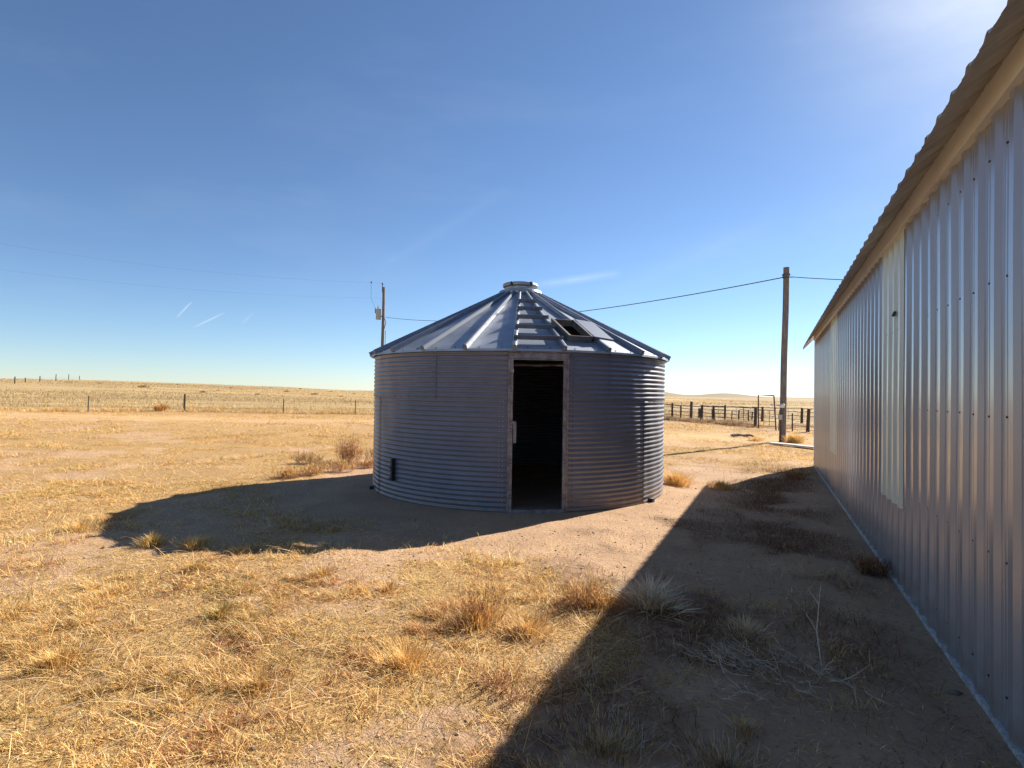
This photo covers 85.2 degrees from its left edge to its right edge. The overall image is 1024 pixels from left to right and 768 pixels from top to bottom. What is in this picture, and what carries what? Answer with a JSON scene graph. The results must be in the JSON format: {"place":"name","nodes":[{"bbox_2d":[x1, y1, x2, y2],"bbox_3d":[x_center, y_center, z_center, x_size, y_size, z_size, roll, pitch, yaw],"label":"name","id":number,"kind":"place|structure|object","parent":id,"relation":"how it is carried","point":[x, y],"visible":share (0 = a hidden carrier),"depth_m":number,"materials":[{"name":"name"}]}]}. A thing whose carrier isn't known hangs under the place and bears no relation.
{"place":"outdoors","nodes":[
{"label":"outdoors","id":0,"kind":"place"},
{"bbox_2d":[0,0,1006,397],"label":"sky","id":1,"kind":"structure","parent":0,"point":[442,154],"materials":[{"name":"blue"}]},
{"bbox_2d":[0,379,1022,767],"bbox_3d":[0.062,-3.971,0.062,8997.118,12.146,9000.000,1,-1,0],"label":"ground","id":2,"kind":"structure","parent":0,"point":[536,485],"depth_m":4.37,"materials":[{"name":"brown soil"}]},
{"bbox_2d":[1,374,79,383],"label":"hilltop fence","id":3,"kind":"object","parent":2,"relation":"on","point":[68,378],"visible":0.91,"depth_m":124.91,"materials":[{"name":"brown wood"}]},
{"bbox_2d":[4,636,117,682],"bbox_3d":[-2.624,1.577,3.223,0.513,0.114,0.563,0,-1,34],"label":"grass tuft","id":4,"kind":"object","parent":2,"relation":"on","point":[57,657],"visible":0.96,"depth_m":3.22,"materials":[{"name":"beige plant"}]},
{"bbox_2d":[51,516,108,533],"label":"grass tuft","id":5,"kind":"object","parent":2,"relation":"on","point":[82,526],"visible":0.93,"depth_m":6.10,"materials":[{"name":"beige plant"}]},
{"bbox_2d":[130,530,171,548],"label":"grass tuft","id":6,"kind":"object","parent":2,"relation":"on","point":[152,541],"visible":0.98,"depth_m":5.43,"materials":[{"name":"beige plant"}]},
{"bbox_2d":[152,402,170,410],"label":"grass tuft","id":7,"kind":"object","parent":2,"relation":"on","point":[162,407],"visible":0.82,"depth_m":34.60,"materials":[{"name":"beige plant"}]},
{"bbox_2d":[0,394,373,414],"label":"pasture fence","id":8,"kind":"object","parent":2,"relation":"on","point":[184,403],"visible":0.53,"depth_m":34.77,"materials":[{"name":"wood"}]},
{"bbox_2d":[169,532,214,550],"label":"grass tuft","id":9,"kind":"object","parent":2,"relation":"on","point":[191,542],"visible":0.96,"depth_m":5.33,"materials":[{"name":"beige plant"}]},
{"bbox_2d":[179,559,214,572],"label":"grass tuft","id":10,"kind":"object","parent":2,"relation":"on","point":[196,564],"visible":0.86,"depth_m":4.71,"materials":[{"name":"beige plant"}]},
{"bbox_2d":[188,598,247,624],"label":"grass tuft","id":11,"kind":"object","parent":2,"relation":"on","point":[220,612],"visible":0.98,"depth_m":3.87,"materials":[{"name":"beige plant"}]},
{"bbox_2d":[225,545,249,554],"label":"grass tuft","id":12,"kind":"object","parent":2,"relation":"on","point":[240,549],"visible":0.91,"depth_m":5.15,"materials":[{"name":"beige plant"}]},
{"bbox_2d":[212,656,306,706],"bbox_3d":[-1.359,1.598,3.023,0.485,0.102,0.504,1,-1,0],"label":"grass tuft","id":13,"kind":"object","parent":2,"relation":"on","point":[257,677],"visible":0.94,"depth_m":3.03,"materials":[{"name":"beige plant"}]},
{"bbox_2d":[261,464,304,479],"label":"dry bush","id":14,"kind":"object","parent":2,"relation":"on","point":[286,473],"visible":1,"depth_m":10.07,"materials":[{"name":"beige plant"}]},
{"bbox_2d":[290,449,325,465],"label":"dry bush","id":15,"kind":"object","parent":2,"relation":"on","point":[304,456],"visible":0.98,"depth_m":11.85,"materials":[{"name":"brown plant"}]},
{"bbox_2d":[293,461,333,475],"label":"dry bush","id":16,"kind":"object","parent":2,"relation":"on","point":[314,468],"visible":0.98,"depth_m":10.44,"materials":[{"name":"beige plant"}]},
{"bbox_2d":[298,564,343,581],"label":"grass tuft","id":17,"kind":"object","parent":2,"relation":"on","point":[324,572],"visible":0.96,"depth_m":4.63,"materials":[{"name":"beige plant"}]},
{"bbox_2d":[320,457,360,472],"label":"dry bush","id":18,"kind":"object","parent":2,"relation":"on","point":[341,464],"visible":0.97,"depth_m":10.92,"materials":[{"name":"brown plant"}]},
{"bbox_2d":[328,431,364,462],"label":"dry bush","id":19,"kind":"object","parent":2,"relation":"on","point":[346,451],"visible":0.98,"depth_m":12.22,"materials":[{"name":"brown plant"}]},
{"bbox_2d":[354,453,372,467],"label":"dry bush","id":20,"kind":"object","parent":2,"relation":"on","point":[369,462],"visible":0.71,"depth_m":11.49,"materials":[{"name":"brown plant"}]},
{"bbox_2d":[361,439,373,463],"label":"dry bush","id":21,"kind":"object","parent":2,"relation":"on","point":[366,453],"visible":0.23,"depth_m":12.23,"materials":[{"name":"brown plant"}]},
{"bbox_2d":[371,281,385,345],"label":"utility pole","id":22,"kind":"object","parent":2,"relation":"on","point":[378,313],"visible":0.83,"depth_m":47.97,"materials":[{"name":"wood"}]},
{"bbox_2d":[371,578,406,595],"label":"grass tuft","id":23,"kind":"object","parent":2,"relation":"on","point":[388,588],"visible":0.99,"depth_m":4.37,"materials":[{"name":"beige plant"}]},
{"bbox_2d":[363,632,451,685],"bbox_3d":[-0.627,1.596,3.282,0.627,0.129,0.610,1,-1,0],"label":"grass tuft","id":24,"kind":"object","parent":2,"relation":"on","point":[404,655],"visible":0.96,"depth_m":3.27,"materials":[{"name":"beige plant"}]},
{"bbox_2d":[439,598,515,635],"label":"grass tuft","id":25,"kind":"object","parent":2,"relation":"on","point":[480,621],"visible":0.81,"depth_m":3.82,"materials":[{"name":"beige plant"}]},
{"bbox_2d":[447,570,508,620],"bbox_3d":[-0.239,1.492,3.898,0.468,0.342,0.405,1,-1,0],"label":"dead weed","id":26,"kind":"object","parent":2,"relation":"on","point":[474,599],"visible":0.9,"depth_m":3.89,"materials":[{"name":"brown plant"}]},
{"bbox_2d":[3,462,995,767],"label":"pebbles","id":27,"kind":"object","parent":2,"relation":"on","point":[953,692],"visible":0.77,"depth_m":3.74,"materials":[{"name":"stone"}]},
{"bbox_2d":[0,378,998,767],"bbox_3d":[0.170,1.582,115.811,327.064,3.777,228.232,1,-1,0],"label":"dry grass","id":28,"kind":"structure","parent":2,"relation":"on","point":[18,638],"depth_m":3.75,"materials":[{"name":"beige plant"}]},
{"bbox_2d":[467,647,557,703],"bbox_3d":[-0.009,1.562,3.034,0.486,0.222,0.505,1,-1,-14],"label":"dead weed","id":29,"kind":"object","parent":2,"relation":"on","point":[505,681],"visible":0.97,"depth_m":3.01,"materials":[{"name":"brown plant"}]},
{"bbox_2d":[369,281,670,512],"bbox_3d":[0.125,0.005,9.951,5.222,3.647,5.222,1,-1,0],"label":"grain bin","id":30,"kind":"object","parent":2,"relation":"on","point":[474,403],"visible":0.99,"depth_m":7.86,"materials":[{"name":"metal"}]},
{"bbox_2d":[494,607,559,645],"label":"grass tuft","id":31,"kind":"object","parent":2,"relation":"on","point":[528,630],"visible":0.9,"depth_m":3.73,"materials":[{"name":"beige plant"}]},
{"bbox_2d":[536,632,603,689],"bbox_3d":[0.325,1.581,3.213,0.452,0.218,0.444,1,-1,-30],"label":"dead weed","id":32,"kind":"object","parent":2,"relation":"on","point":[567,671],"visible":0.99,"depth_m":3.19,"materials":[{"name":"brown plant"}]},
{"bbox_2d":[554,566,623,610],"bbox_3d":[0.585,1.527,4.285,0.564,0.321,0.568,1,-1,0],"label":"dry bush","id":33,"kind":"object","parent":2,"relation":"on","point":[571,592],"visible":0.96,"depth_m":4.22,"materials":[{"name":"brown plant"}]},
{"bbox_2d":[563,586,636,617],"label":"grass tuft","id":34,"kind":"object","parent":2,"relation":"on","point":[599,603],"visible":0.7,"depth_m":4.18,"materials":[{"name":"beige plant"}]},
{"bbox_2d":[535,697,689,767],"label":"grass tuft","id":35,"kind":"object","parent":2,"relation":"on","point":[605,746],"visible":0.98,"depth_m":2.54,"materials":[{"name":"beige plant"}]},
{"bbox_2d":[623,566,663,605],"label":"dead weed","id":36,"kind":"object","parent":2,"relation":"on","point":[649,587],"visible":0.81,"depth_m":4.18,"materials":[{"name":"grey plant"}]},
{"bbox_2d":[605,570,703,624],"bbox_3d":[1.080,1.554,4.199,0.845,0.268,0.753,1,-1,0],"label":"grass tuft","id":37,"kind":"object","parent":2,"relation":"on","point":[656,598],"visible":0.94,"depth_m":4.16,"materials":[{"name":"grey plant"}]},
{"bbox_2d":[663,469,702,486],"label":"grass tuft","id":38,"kind":"object","parent":2,"relation":"on","point":[675,480],"visible":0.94,"depth_m":10.17,"materials":[{"name":"beige plant"}]},
{"bbox_2d":[398,461,1018,767],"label":"dead weeds","id":39,"kind":"object","parent":2,"relation":"on","point":[770,533],"visible":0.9,"depth_m":3.76,"materials":[{"name":"brown plant"}]},
{"bbox_2d":[671,403,756,425],"bbox_3d":[11.260,1.830,33.399,0.642,1.279,9.923,1,-1,-18],"label":"corral fence","id":40,"kind":"object","parent":2,"relation":"on","point":[714,409],"visible":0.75,"depth_m":32.23,"materials":[{"name":"brown wood"}]},
{"bbox_2d":[701,479,739,490],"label":"grass tuft","id":41,"kind":"object","parent":2,"relation":"on","point":[717,485],"visible":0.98,"depth_m":9.88,"materials":[{"name":"beige plant"}]},
{"bbox_2d":[664,720,781,767],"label":"grass tuft","id":42,"kind":"object","parent":2,"relation":"on","point":[721,757],"visible":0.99,"depth_m":2.46,"materials":[{"name":"beige plant"}]},
{"bbox_2d":[691,672,771,700],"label":"broken stalks","id":43,"kind":"object","parent":2,"relation":"on","point":[729,698],"visible":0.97,"depth_m":2.96,"materials":[{"name":"plant"}]},
{"bbox_2d":[667,628,800,678],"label":"broken stalks","id":44,"kind":"object","parent":2,"relation":"on","point":[734,657],"visible":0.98,"depth_m":3.34,"materials":[{"name":"plant"}]},
{"bbox_2d":[663,402,813,422],"bbox_3d":[15.362,1.904,36.825,3.893,1.343,13.748,1,-1,-31],"label":"corral fence","id":45,"kind":"object","parent":2,"relation":"on","point":[724,413],"visible":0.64,"depth_m":36.70,"materials":[{"name":"brown wood"}]},
{"bbox_2d":[663,413,813,428],"bbox_3d":[12.135,2.059,32.129,13.950,0.556,6.668,0,-1,43],"label":"fence tangle","id":46,"kind":"object","parent":2,"relation":"on","point":[729,422],"visible":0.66,"depth_m":30.66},
{"bbox_2d":[730,434,753,436],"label":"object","id":47,"kind":"object","parent":2,"relation":"on","point":[743,435],"visible":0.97,"depth_m":22.09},
{"bbox_2d":[725,712,763,738],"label":"grass tuft","id":48,"kind":"object","parent":2,"relation":"on","point":[742,724],"visible":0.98,"depth_m":2.69,"materials":[{"name":"brown plant"}]},
{"bbox_2d":[717,610,776,642],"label":"grass tuft","id":49,"kind":"object","parent":2,"relation":"on","point":[746,627],"visible":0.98,"depth_m":3.77,"materials":[{"name":"beige plant"}]},
{"bbox_2d":[744,436,765,441],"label":"grass tuft","id":50,"kind":"object","parent":2,"relation":"on","point":[753,438],"visible":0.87,"depth_m":20.23,"materials":[{"name":"beige plant"}]},
{"bbox_2d":[758,395,776,429],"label":"corral gate","id":51,"kind":"structure","parent":2,"relation":"on","point":[769,412],"depth_m":27.34,"materials":[{"name":"metal"}]},
{"bbox_2d":[770,267,792,441],"bbox_3d":[9.616,-0.910,19.912,0.758,6.594,0.348,1,-1,-19],"label":"utility pole","id":52,"kind":"object","parent":2,"relation":"on","point":[783,374],"visible":0.98,"depth_m":19.94,"materials":[{"name":"wood"}]},
{"bbox_2d":[387,277,781,320],"bbox_3d":[-0.621,-4.728,33.949,0.036,2.230,34.878,2,-1,-36],"label":"service cable","id":53,"kind":"object","parent":52,"relation":"attached to","point":[654,300],"visible":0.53,"depth_m":23.62,"materials":[{"name":"rubber"}]},
{"bbox_2d":[795,277,842,279],"bbox_3d":[11.744,-3.365,17.589,0.028,0.974,5.784,2,-1,-36],"label":"service cable","id":54,"kind":"object","parent":52,"relation":"attached to","point":[819,278],"visible":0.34,"depth_m":19.18,"materials":[{"name":"rubber"}]},
{"bbox_2d":[768,442,801,445],"bbox_3d":[8.970,1.976,18.273,0.340,0.055,1.030,1,-1,-29],"label":"plank","id":55,"kind":"object","parent":2,"relation":"on","point":[779,443],"visible":0.87,"depth_m":18.25,"materials":[{"name":"white wood"}]},
{"bbox_2d":[763,582,822,620],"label":"dead weed","id":56,"kind":"object","parent":2,"relation":"on","point":[804,610],"visible":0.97,"depth_m":4.08,"materials":[{"name":"grey plant"}]},
{"bbox_2d":[779,467,809,479],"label":"dry bush","id":57,"kind":"object","parent":2,"relation":"on","point":[802,475],"visible":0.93,"depth_m":10.83,"materials":[{"name":"brown plant"}]},
{"bbox_2d":[782,433,808,443],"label":"grass tuft","id":58,"kind":"object","parent":2,"relation":"on","point":[793,438],"visible":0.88,"depth_m":19.44,"materials":[{"name":"beige plant"}]},
{"bbox_2d":[778,409,813,431],"bbox_3d":[15.091,1.767,25.652,5.074,1.276,0.808,1,-1,23],"label":"corral fence","id":59,"kind":"object","parent":2,"relation":"on","point":[807,421],"visible":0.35,"depth_m":25.85,"materials":[{"name":"brown wood"}]},
{"bbox_2d":[794,445,813,447],"bbox_3d":[9.710,1.973,17.023,0.320,0.055,2.036,1,-1,-33],"label":"plank","id":60,"kind":"object","parent":2,"relation":"on","point":[806,446],"visible":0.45,"depth_m":17.59,"materials":[{"name":"white wood"}]},
{"bbox_2d":[806,585,822,670],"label":"bare stalk","id":61,"kind":"object","parent":2,"relation":"on","point":[816,628],"visible":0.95,"depth_m":3.44,"materials":[{"name":"plant"}]},
{"bbox_2d":[753,634,891,705],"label":"broken stalks","id":62,"kind":"object","parent":2,"relation":"on","point":[822,673],"visible":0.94,"depth_m":3.12,"materials":[{"name":"plant"}]},
{"bbox_2d":[847,551,893,576],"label":"dry bush","id":63,"kind":"object","parent":2,"relation":"on","point":[875,568],"visible":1,"depth_m":5.07,"materials":[{"name":"brown plant"}]},
{"bbox_2d":[803,0,1023,767],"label":"metal shed","id":64,"kind":"structure","parent":2,"relation":"on","point":[916,336],"depth_m":3.45,"materials":[{"name":"silver metal"}]}
]}

